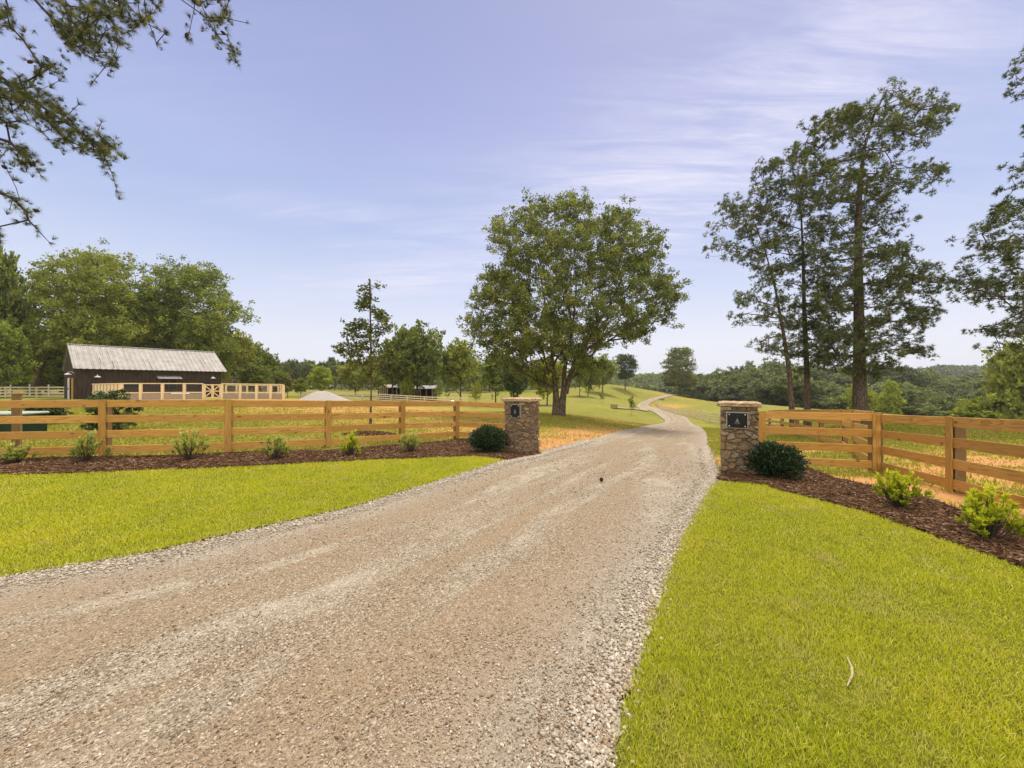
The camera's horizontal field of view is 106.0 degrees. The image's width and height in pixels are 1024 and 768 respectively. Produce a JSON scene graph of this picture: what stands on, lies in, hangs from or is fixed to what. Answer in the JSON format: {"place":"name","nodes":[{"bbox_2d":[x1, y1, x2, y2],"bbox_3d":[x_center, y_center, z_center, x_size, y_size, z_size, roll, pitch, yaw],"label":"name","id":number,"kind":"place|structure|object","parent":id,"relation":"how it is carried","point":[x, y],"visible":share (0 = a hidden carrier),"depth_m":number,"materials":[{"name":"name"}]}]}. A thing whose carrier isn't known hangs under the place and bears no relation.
{"place":"outdoors","nodes":[
{"label":"outdoors","id":0,"kind":"place"},
{"bbox_2d":[0,455,504,576],"bbox_3d":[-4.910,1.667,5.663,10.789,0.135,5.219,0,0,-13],"label":"lawn grass","id":1,"kind":"structure","parent":0,"point":[254,482],"depth_m":5.54,"materials":[{"name":"green plant"}]},
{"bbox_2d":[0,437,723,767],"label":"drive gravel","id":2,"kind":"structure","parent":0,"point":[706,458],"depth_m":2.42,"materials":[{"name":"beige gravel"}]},
{"bbox_2d":[341,430,396,435],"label":"mulch","id":3,"kind":"object","parent":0,"point":[373,433],"visible":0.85,"depth_m":13.25,"materials":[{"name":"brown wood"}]},
{"bbox_2d":[0,384,1023,763],"bbox_3d":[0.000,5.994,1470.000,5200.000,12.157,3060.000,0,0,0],"label":"ground","id":4,"kind":"structure","parent":0,"point":[582,404],"depth_m":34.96,"materials":[{"name":"green plant"}]},
{"bbox_2d":[0,246,32,394],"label":"broadleaf tree","id":5,"kind":"object","parent":4,"relation":"on","point":[12,294],"visible":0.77,"depth_m":50.04,"materials":[{"name":"green plant"}]},
{"bbox_2d":[9,393,23,447],"bbox_3d":[-12.700,1.042,9.900,0.190,1.630,0.190,0,0,-37],"label":"fence post","id":6,"kind":"object","parent":4,"relation":"on","point":[16,412],"visible":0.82,"depth_m":9.85,"materials":[{"name":"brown wood"}]},
{"bbox_2d":[0,320,43,387],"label":"broadleaf tree","id":7,"kind":"object","parent":4,"relation":"on","point":[12,355],"visible":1,"depth_m":44.73,"materials":[{"name":"green plant"}]},
{"bbox_2d":[0,411,49,431],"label":"utility box","id":8,"kind":"object","parent":4,"relation":"on","point":[26,427],"visible":0.44,"depth_m":11.97,"materials":[{"name":"green paint"}]},
{"bbox_2d":[0,387,63,397],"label":"board fence","id":9,"kind":"object","parent":4,"relation":"on","point":[5,392],"visible":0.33,"depth_m":47.85,"materials":[{"name":"wood"}]},
{"bbox_2d":[4,372,62,391],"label":"broadleaf tree","id":10,"kind":"object","parent":4,"relation":"on","point":[46,381],"visible":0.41,"depth_m":66.95,"materials":[{"name":"green plant"}]},
{"bbox_2d":[8,408,73,423],"bbox_3d":[-18.811,1.194,15.458,1.510,1.101,1.593,0,0,0],"label":"evergreen shrub","id":11,"kind":"object","parent":4,"relation":"on","point":[58,411],"visible":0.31,"depth_m":15.58,"materials":[{"name":"green plant"}]},
{"bbox_2d":[46,358,63,381],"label":"broadleaf tree","id":12,"kind":"object","parent":4,"relation":"on","point":[59,374],"visible":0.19,"depth_m":61.54,"materials":[{"name":"green plant"}]},
{"bbox_2d":[4,237,162,394],"bbox_3d":[-67.746,-10.041,58.483,33.701,24.324,14.628,0,0,19],"label":"oak tree","id":13,"kind":"object","parent":4,"relation":"on","point":[89,288],"visible":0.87,"depth_m":54.96,"materials":[{"name":"green plant"}]},
{"bbox_2d":[79,389,143,430],"bbox_3d":[-13.813,0.959,13.371,1.638,1.598,1.842,0,0,0],"label":"evergreen shrub","id":14,"kind":"object","parent":4,"relation":"on","point":[115,395],"visible":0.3,"depth_m":13.16,"materials":[{"name":"green plant"}]},
{"bbox_2d":[0,0,250,246],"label":"pine tree","id":15,"kind":"object","parent":4,"relation":"on","point":[19,94],"visible":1,"depth_m":7.43,"materials":[{"name":"green plant"}]},
{"bbox_2d":[62,344,226,398],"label":"barn","id":16,"kind":"structure","parent":4,"relation":"on","point":[85,368],"depth_m":45.00,"materials":[{"name":"metal"}]},
{"bbox_2d":[115,253,261,363],"bbox_3d":[-54.209,-9.650,64.628,28.489,23.693,14.936,0,0,22],"label":"oak tree","id":17,"kind":"object","parent":4,"relation":"on","point":[178,307],"visible":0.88,"depth_m":61.85,"materials":[{"name":"green plant"}]},
{"bbox_2d":[92,383,284,399],"bbox_3d":[-34.159,0.886,40.781,18.573,1.956,7.293,0,0,-23],"label":"stock pen","id":18,"kind":"object","parent":4,"relation":"on","point":[240,394],"visible":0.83,"depth_m":38.66,"materials":[{"name":"wood"}]},
{"bbox_2d":[0,400,459,455],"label":"board fence","id":19,"kind":"object","parent":4,"relation":"on","point":[104,418],"visible":0.87,"depth_m":9.23,"materials":[{"name":"brown wood"}]},
{"bbox_2d":[216,328,257,372],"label":"broadleaf tree","id":20,"kind":"object","parent":4,"relation":"on","point":[244,356],"visible":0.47,"depth_m":72.12,"materials":[{"name":"green plant"}]},
{"bbox_2d":[221,370,281,391],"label":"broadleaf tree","id":21,"kind":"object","parent":4,"relation":"on","point":[231,387],"depth_m":70.00,"materials":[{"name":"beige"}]},
{"bbox_2d":[231,361,275,391],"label":"broadleaf tree","id":22,"kind":"object","parent":4,"relation":"on","point":[252,373],"visible":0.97,"depth_m":61.14,"materials":[{"name":"green plant"}]},
{"bbox_2d":[242,339,268,366],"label":"broadleaf tree","id":23,"kind":"object","parent":4,"relation":"on","point":[258,354],"visible":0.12,"depth_m":77.67,"materials":[{"name":"green plant"}]},
{"bbox_2d":[0,438,540,474],"bbox_3d":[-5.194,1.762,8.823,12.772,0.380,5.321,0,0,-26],"label":"mulch","id":24,"kind":"object","parent":4,"relation":"on","point":[431,449],"visible":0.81,"depth_m":8.43,"materials":[{"name":"brown wood"}]},
{"bbox_2d":[0,441,38,462],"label":"azalea shrub","id":25,"kind":"object","parent":24,"relation":"on","point":[19,454],"visible":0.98,"depth_m":7.90,"materials":[{"name":"green plant"}]},
{"bbox_2d":[68,428,111,461],"bbox_3d":[-8.939,1.315,8.159,0.604,0.733,0.635,0,0,27],"label":"azalea shrub","id":26,"kind":"object","parent":24,"relation":"on","point":[89,444],"visible":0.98,"depth_m":8.06,"materials":[{"name":"green plant"}]},
{"bbox_2d":[169,427,211,459],"bbox_3d":[-6.940,1.312,8.271,0.737,0.776,0.585,0,0,0],"label":"azalea shrub","id":27,"kind":"object","parent":24,"relation":"on","point":[193,444],"visible":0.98,"depth_m":8.31,"materials":[{"name":"green plant"}]},
{"bbox_2d":[260,435,291,458],"bbox_3d":[-5.136,1.395,8.409,0.563,0.609,0.487,0,0,16],"label":"azalea shrub","id":28,"kind":"object","parent":24,"relation":"on","point":[278,446],"visible":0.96,"depth_m":8.43,"materials":[{"name":"green plant"}]},
{"bbox_2d":[340,429,361,454],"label":"azalea shrub","id":29,"kind":"object","parent":24,"relation":"on","point":[351,438],"visible":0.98,"depth_m":9.05,"materials":[{"name":"green plant"}]},
{"bbox_2d":[400,428,419,451],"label":"azalea shrub","id":30,"kind":"object","parent":24,"relation":"on","point":[412,443],"visible":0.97,"depth_m":9.64,"materials":[{"name":"green plant"}]},
{"bbox_2d":[467,423,507,451],"bbox_3d":[-0.635,1.433,10.056,1.097,0.823,1.131,0,0,27],"label":"round bush","id":31,"kind":"object","parent":24,"relation":"on","point":[486,438],"visible":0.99,"depth_m":9.83,"materials":[{"name":"green plant"}]},
{"bbox_2d":[260,348,284,393],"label":"broadleaf tree","id":32,"kind":"object","parent":4,"relation":"on","point":[275,364],"visible":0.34,"depth_m":83.54,"materials":[{"name":"green plant"}]},
{"bbox_2d":[266,370,297,393],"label":"broadleaf tree","id":33,"kind":"object","parent":4,"relation":"on","point":[280,374],"visible":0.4,"depth_m":75.56,"materials":[{"name":"green plant"}]},
{"bbox_2d":[292,377,307,396],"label":"broadleaf tree","id":34,"kind":"object","parent":4,"relation":"on","point":[300,387],"visible":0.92,"depth_m":83.42,"materials":[{"name":"plant"}]},
{"bbox_2d":[297,359,312,382],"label":"forest tree","id":35,"kind":"object","parent":4,"relation":"on","point":[303,369],"visible":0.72,"depth_m":142.64,"materials":[{"name":"green plant"}]},
{"bbox_2d":[0,372,616,391],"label":"forest","id":36,"kind":"object","parent":4,"relation":"on","point":[485,388],"visible":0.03,"depth_m":287.65,"materials":[{"name":"green plant"}]},
{"bbox_2d":[306,364,336,390],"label":"broadleaf tree","id":37,"kind":"object","parent":4,"relation":"on","point":[321,379],"visible":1,"depth_m":94.36,"materials":[{"name":"green plant"}]},
{"bbox_2d":[298,391,348,400],"bbox_3d":[-21.352,1.320,43.399,5.999,1.110,4.795,0,0,0],"label":"gravel heap","id":38,"kind":"object","parent":4,"relation":"on","point":[321,395],"visible":0.91,"depth_m":42.48,"materials":[{"name":"beige gravel"}]},
{"bbox_2d":[327,358,340,390],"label":"forest tree","id":39,"kind":"object","parent":4,"relation":"on","point":[333,370],"visible":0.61,"depth_m":130.40,"materials":[{"name":"green plant"}]},
{"bbox_2d":[333,361,367,394],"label":"broadleaf tree","id":40,"kind":"object","parent":4,"relation":"on","point":[347,375],"visible":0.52,"depth_m":98.23,"materials":[{"name":"green plant"}]},
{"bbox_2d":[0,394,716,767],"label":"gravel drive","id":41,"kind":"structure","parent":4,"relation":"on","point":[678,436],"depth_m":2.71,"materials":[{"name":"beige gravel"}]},
{"bbox_2d":[331,278,396,423],"bbox_3d":[-6.638,-1.276,16.990,3.107,6.768,1.852,0,0,16],"label":"young oak","id":42,"kind":"object","parent":4,"relation":"on","point":[366,302],"visible":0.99,"depth_m":16.89,"materials":[{"name":"green plant"}]},
{"bbox_2d":[352,353,395,395],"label":"broadleaf tree","id":43,"kind":"object","parent":4,"relation":"on","point":[362,381],"visible":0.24,"depth_m":92.53,"materials":[{"name":"green plant"}]},
{"bbox_2d":[298,392,467,401],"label":"board fence","id":44,"kind":"object","parent":4,"relation":"on","point":[376,396],"visible":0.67,"depth_m":66.82,"materials":[{"name":"wood"}]},
{"bbox_2d":[373,336,410,400],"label":"broadleaf tree","id":45,"kind":"object","parent":4,"relation":"on","point":[389,371],"visible":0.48,"depth_m":71.04,"materials":[{"name":"green plant"}]},
{"bbox_2d":[398,375,414,397],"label":"broadleaf tree","id":46,"kind":"object","parent":4,"relation":"on","point":[406,389],"visible":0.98,"depth_m":69.55,"materials":[{"name":"green plant"}]},
{"bbox_2d":[389,319,447,399],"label":"broadleaf tree","id":47,"kind":"object","parent":4,"relation":"on","point":[419,353],"visible":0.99,"depth_m":70.35,"materials":[{"name":"green plant"}]},
{"bbox_2d":[408,385,436,400],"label":"open shed","id":48,"kind":"structure","parent":4,"relation":"on","point":[428,390],"depth_m":80.81,"materials":[{"name":"metal"}]},
{"bbox_2d":[437,337,481,401],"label":"broadleaf tree","id":49,"kind":"object","parent":4,"relation":"on","point":[458,364],"visible":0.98,"depth_m":72.89,"materials":[{"name":"green plant"}]},
{"bbox_2d":[459,401,505,436],"bbox_3d":[-0.799,1.408,12.832,2.265,1.624,0.167,0,0,24],"label":"board fence","id":50,"kind":"object","parent":4,"relation":"on","point":[480,414],"visible":0.41,"depth_m":12.88,"materials":[{"name":"brown wood"}]},
{"bbox_2d":[477,348,510,402],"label":"broadleaf tree","id":51,"kind":"object","parent":4,"relation":"on","point":[492,373],"visible":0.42,"depth_m":65.14,"materials":[{"name":"green plant"}]},
{"bbox_2d":[498,356,526,397],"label":"broadleaf tree","id":52,"kind":"object","parent":4,"relation":"on","point":[511,385],"visible":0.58,"depth_m":51.42,"materials":[{"name":"green plant"}]},
{"bbox_2d":[501,397,541,451],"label":"stone pillar","id":53,"kind":"structure","parent":4,"relation":"on","point":[522,423],"depth_m":10.01,"materials":[{"name":"stone"}]},
{"bbox_2d":[526,353,567,404],"bbox_3d":[5.366,-0.590,57.759,6.828,8.229,5.526,0,0,0],"label":"broadleaf tree","id":54,"kind":"object","parent":4,"relation":"on","point":[547,390],"visible":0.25,"depth_m":57.35,"materials":[{"name":"green plant"}]},
{"bbox_2d":[456,186,693,415],"bbox_3d":[5.016,-6.215,30.411,17.328,18.458,14.276,0,0,-36],"label":"pecan tree","id":55,"kind":"object","parent":4,"relation":"on","point":[556,330],"visible":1,"depth_m":27.95,"materials":[{"name":"green plant"}]},
{"bbox_2d":[568,366,589,396],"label":"broadleaf tree","id":56,"kind":"object","parent":4,"relation":"on","point":[582,381],"visible":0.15,"depth_m":91.12,"materials":[{"name":"green plant"}]},
{"bbox_2d":[583,364,601,396],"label":"broadleaf tree","id":57,"kind":"object","parent":4,"relation":"on","point":[591,381],"visible":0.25,"depth_m":94.78,"materials":[{"name":"green plant"}]},
{"bbox_2d":[591,353,619,391],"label":"broadleaf tree","id":58,"kind":"object","parent":4,"relation":"on","point":[611,371],"visible":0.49,"depth_m":110.68,"materials":[{"name":"green plant"}]},
{"bbox_2d":[612,353,637,389],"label":"tree","id":59,"kind":"object","parent":4,"relation":"on","point":[623,368],"visible":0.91,"depth_m":126.38,"materials":[{"name":"green plant"}]},
{"bbox_2d":[659,346,697,394],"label":"tree","id":60,"kind":"object","parent":4,"relation":"on","point":[674,359],"visible":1,"depth_m":148.12,"materials":[{"name":"green plant"}]},
{"bbox_2d":[655,400,720,424],"bbox_3d":[34.741,5.620,82.510,0.705,3.560,69.251,0,0,14],"label":"board fence","id":61,"kind":"object","parent":4,"relation":"on","point":[689,412],"visible":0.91,"depth_m":62.46,"materials":[{"name":"wood"}]},
{"bbox_2d":[679,380,719,400],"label":"forest tree","id":62,"kind":"object","parent":4,"relation":"on","point":[693,389],"visible":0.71,"depth_m":144.09,"materials":[{"name":"green plant"}]},
{"bbox_2d":[703,384,748,401],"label":"forest tree","id":63,"kind":"object","parent":4,"relation":"on","point":[730,393],"visible":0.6,"depth_m":131.12,"materials":[{"name":"green plant"}]},
{"bbox_2d":[713,369,750,391],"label":"forest tree","id":64,"kind":"object","parent":4,"relation":"on","point":[734,378],"visible":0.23,"depth_m":139.98,"materials":[{"name":"green plant"}]},
{"bbox_2d":[717,401,761,474],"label":"stone pillar","id":65,"kind":"structure","parent":4,"relation":"on","point":[739,427],"depth_m":7.30,"materials":[{"name":"stone"}]},
{"bbox_2d":[732,377,765,401],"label":"forest tree","id":66,"kind":"object","parent":4,"relation":"on","point":[745,383],"visible":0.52,"depth_m":121.45,"materials":[{"name":"green plant"}]},
{"bbox_2d":[702,183,803,426],"bbox_3d":[14.192,-4.288,22.974,5.884,14.636,3.225,0,0,0],"label":"pine tree","id":67,"kind":"object","parent":4,"relation":"on","point":[762,247],"visible":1,"depth_m":22.88,"materials":[{"name":"green plant"}]},
{"bbox_2d":[738,366,776,378],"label":"forest tree","id":68,"kind":"object","parent":4,"relation":"on","point":[754,369],"visible":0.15,"depth_m":145.83,"materials":[{"name":"green plant"}]},
{"bbox_2d":[743,383,788,405],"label":"forest tree","id":69,"kind":"object","parent":4,"relation":"on","point":[762,396],"visible":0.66,"depth_m":101.32,"materials":[{"name":"green plant"}]},
{"bbox_2d":[760,356,783,372],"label":"forest tree","id":70,"kind":"object","parent":4,"relation":"on","point":[772,365],"visible":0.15,"depth_m":183.94,"materials":[{"name":"green plant"}]},
{"bbox_2d":[761,373,831,403],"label":"forest tree","id":71,"kind":"object","parent":4,"relation":"on","point":[777,387],"visible":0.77,"depth_m":93.83,"materials":[{"name":"green plant"}]},
{"bbox_2d":[746,147,852,425],"bbox_3d":[17.839,-5.697,24.159,7.139,17.405,4.251,0,0,0],"label":"pine tree","id":72,"kind":"object","parent":4,"relation":"on","point":[800,261],"visible":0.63,"depth_m":23.71,"materials":[{"name":"green plant"}]},
{"bbox_2d":[757,411,880,471],"bbox_3d":[6.832,1.432,8.692,2.305,1.616,0.193,0,0,16],"label":"board fence","id":73,"kind":"object","parent":4,"relation":"on","point":[872,433],"visible":0.66,"depth_m":8.53,"materials":[{"name":"brown wood"}]},
{"bbox_2d":[801,379,842,404],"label":"forest tree","id":74,"kind":"object","parent":4,"relation":"on","point":[830,389],"visible":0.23,"depth_m":115.03,"materials":[{"name":"green plant"}]},
{"bbox_2d":[766,409,882,470],"bbox_3d":[18.542,3.089,29.376,1.954,4.969,46.922,0,0,25],"label":"board fence","id":75,"kind":"object","parent":4,"relation":"on","point":[844,424],"visible":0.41,"depth_m":12.80,"materials":[{"name":"brown wood"}]},
{"bbox_2d":[811,393,851,409],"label":"forest tree","id":76,"kind":"object","parent":4,"relation":"on","point":[834,404],"visible":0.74,"depth_m":92.67,"materials":[{"name":"green plant"}]},
{"bbox_2d":[841,383,881,410],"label":"broadleaf tree","id":77,"kind":"object","parent":4,"relation":"on","point":[872,398],"visible":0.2,"depth_m":82.70,"materials":[{"name":"green plant"}]},
{"bbox_2d":[773,75,962,424],"bbox_3d":[20.481,-7.502,22.175,11.566,20.196,6.157,0,0,-22],"label":"pine tree","id":78,"kind":"object","parent":4,"relation":"on","point":[861,323],"visible":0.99,"depth_m":21.42,"materials":[{"name":"green plant"}]},
{"bbox_2d":[717,467,1023,569],"bbox_3d":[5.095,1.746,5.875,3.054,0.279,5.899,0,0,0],"label":"mulch","id":79,"kind":"object","parent":4,"relation":"on","point":[932,515],"visible":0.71,"depth_m":5.20,"materials":[{"name":"brown wood"}]},
{"bbox_2d":[742,439,810,478],"bbox_3d":[4.806,1.404,7.087,1.028,0.754,1.097,0,0,0],"label":"round bush","id":80,"kind":"object","parent":79,"relation":"on","point":[788,460],"visible":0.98,"depth_m":6.86,"materials":[{"name":"green plant"}]},
{"bbox_2d":[871,468,934,508],"bbox_3d":[5.251,1.426,5.298,0.576,0.610,0.655,0,0,0],"label":"azalea shrub","id":81,"kind":"object","parent":79,"relation":"on","point":[896,488],"visible":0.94,"depth_m":5.20,"materials":[{"name":"green plant"}]},
{"bbox_2d":[954,482,1023,541],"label":"azalea shrub","id":82,"kind":"object","parent":79,"relation":"on","point":[988,518],"visible":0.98,"depth_m":4.08,"materials":[{"name":"green plant"}]},
{"bbox_2d":[875,377,906,414],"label":"broadleaf tree","id":83,"kind":"object","parent":4,"relation":"on","point":[890,401],"visible":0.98,"depth_m":91.49,"materials":[{"name":"green plant"}]},
{"bbox_2d":[871,389,924,411],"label":"forest tree","id":84,"kind":"object","parent":4,"relation":"on","point":[911,398],"visible":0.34,"depth_m":94.86,"materials":[{"name":"green plant"}]},
{"bbox_2d":[869,380,934,411],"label":"forest tree","id":85,"kind":"object","parent":4,"relation":"on","point":[906,386],"visible":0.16,"depth_m":112.51,"materials":[{"name":"green plant"}]},
{"bbox_2d":[879,364,924,378],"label":"forest tree","id":86,"kind":"object","parent":4,"relation":"on","point":[908,369],"visible":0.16,"depth_m":163.74,"materials":[{"name":"green plant"}]},
{"bbox_2d":[885,371,933,390],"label":"forest tree","id":87,"kind":"object","parent":4,"relation":"on","point":[921,381],"visible":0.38,"depth_m":143.08,"materials":[{"name":"green plant"}]},
{"bbox_2d":[898,402,945,416],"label":"forest tree","id":88,"kind":"object","parent":4,"relation":"on","point":[926,409],"visible":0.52,"depth_m":92.17,"materials":[{"name":"green plant"}]},
{"bbox_2d":[916,366,948,383],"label":"forest tree","id":89,"kind":"object","parent":4,"relation":"on","point":[925,372],"visible":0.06,"depth_m":167.90,"materials":[{"name":"green plant"}]},
{"bbox_2d":[924,392,969,416],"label":"forest tree","id":90,"kind":"object","parent":4,"relation":"on","point":[946,402],"visible":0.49,"depth_m":97.28,"materials":[{"name":"green plant"}]},
{"bbox_2d":[931,386,972,404],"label":"forest tree","id":91,"kind":"object","parent":4,"relation":"on","point":[960,393],"visible":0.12,"depth_m":114.95,"materials":[{"name":"green plant"}]},
{"bbox_2d":[881,414,1023,508],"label":"board fence","id":92,"kind":"object","parent":4,"relation":"on","point":[955,442],"visible":0.93,"depth_m":6.34,"materials":[{"name":"brown wood"}]},
{"bbox_2d":[934,46,1023,363],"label":"pine tree","id":93,"kind":"object","parent":4,"relation":"on","point":[1004,247],"visible":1,"depth_m":18.54,"materials":[{"name":"green plant"}]},
{"bbox_2d":[943,396,1021,419],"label":"broadleaf tree","id":94,"kind":"object","parent":4,"relation":"on","point":[970,413],"visible":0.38,"depth_m":62.17,"materials":[{"name":"green plant"}]},
{"bbox_2d":[971,338,1023,419],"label":"broadleaf tree","id":95,"kind":"object","parent":4,"relation":"on","point":[1005,376],"visible":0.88,"depth_m":58.70,"materials":[{"name":"green plant"}]},
{"bbox_2d":[0,0,1023,374],"label":"sky","id":96,"kind":"structure","parent":0,"point":[354,142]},
{"bbox_2d":[608,479,1023,767],"bbox_3d":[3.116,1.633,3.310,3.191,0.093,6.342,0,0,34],"label":"lawn grass","id":97,"kind":"structure","parent":0,"point":[1014,739],"depth_m":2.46,"materials":[{"name":"green plant"}]},
{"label":"hills","id":98,"kind":"structure","parent":0,"visible":0},
{"bbox_2d":[612,372,709,392],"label":"forest","id":99,"kind":"object","parent":98,"relation":"on","point":[652,381],"visible":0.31,"depth_m":376.12,"materials":[{"name":"green plant"}]},
{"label":"hills","id":100,"kind":"structure","parent":0,"visible":0},
{"bbox_2d":[913,364,988,377],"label":"forest","id":101,"kind":"object","parent":100,"relation":"on","point":[951,370],"visible":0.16,"depth_m":494.14,"materials":[{"name":"green plant"}]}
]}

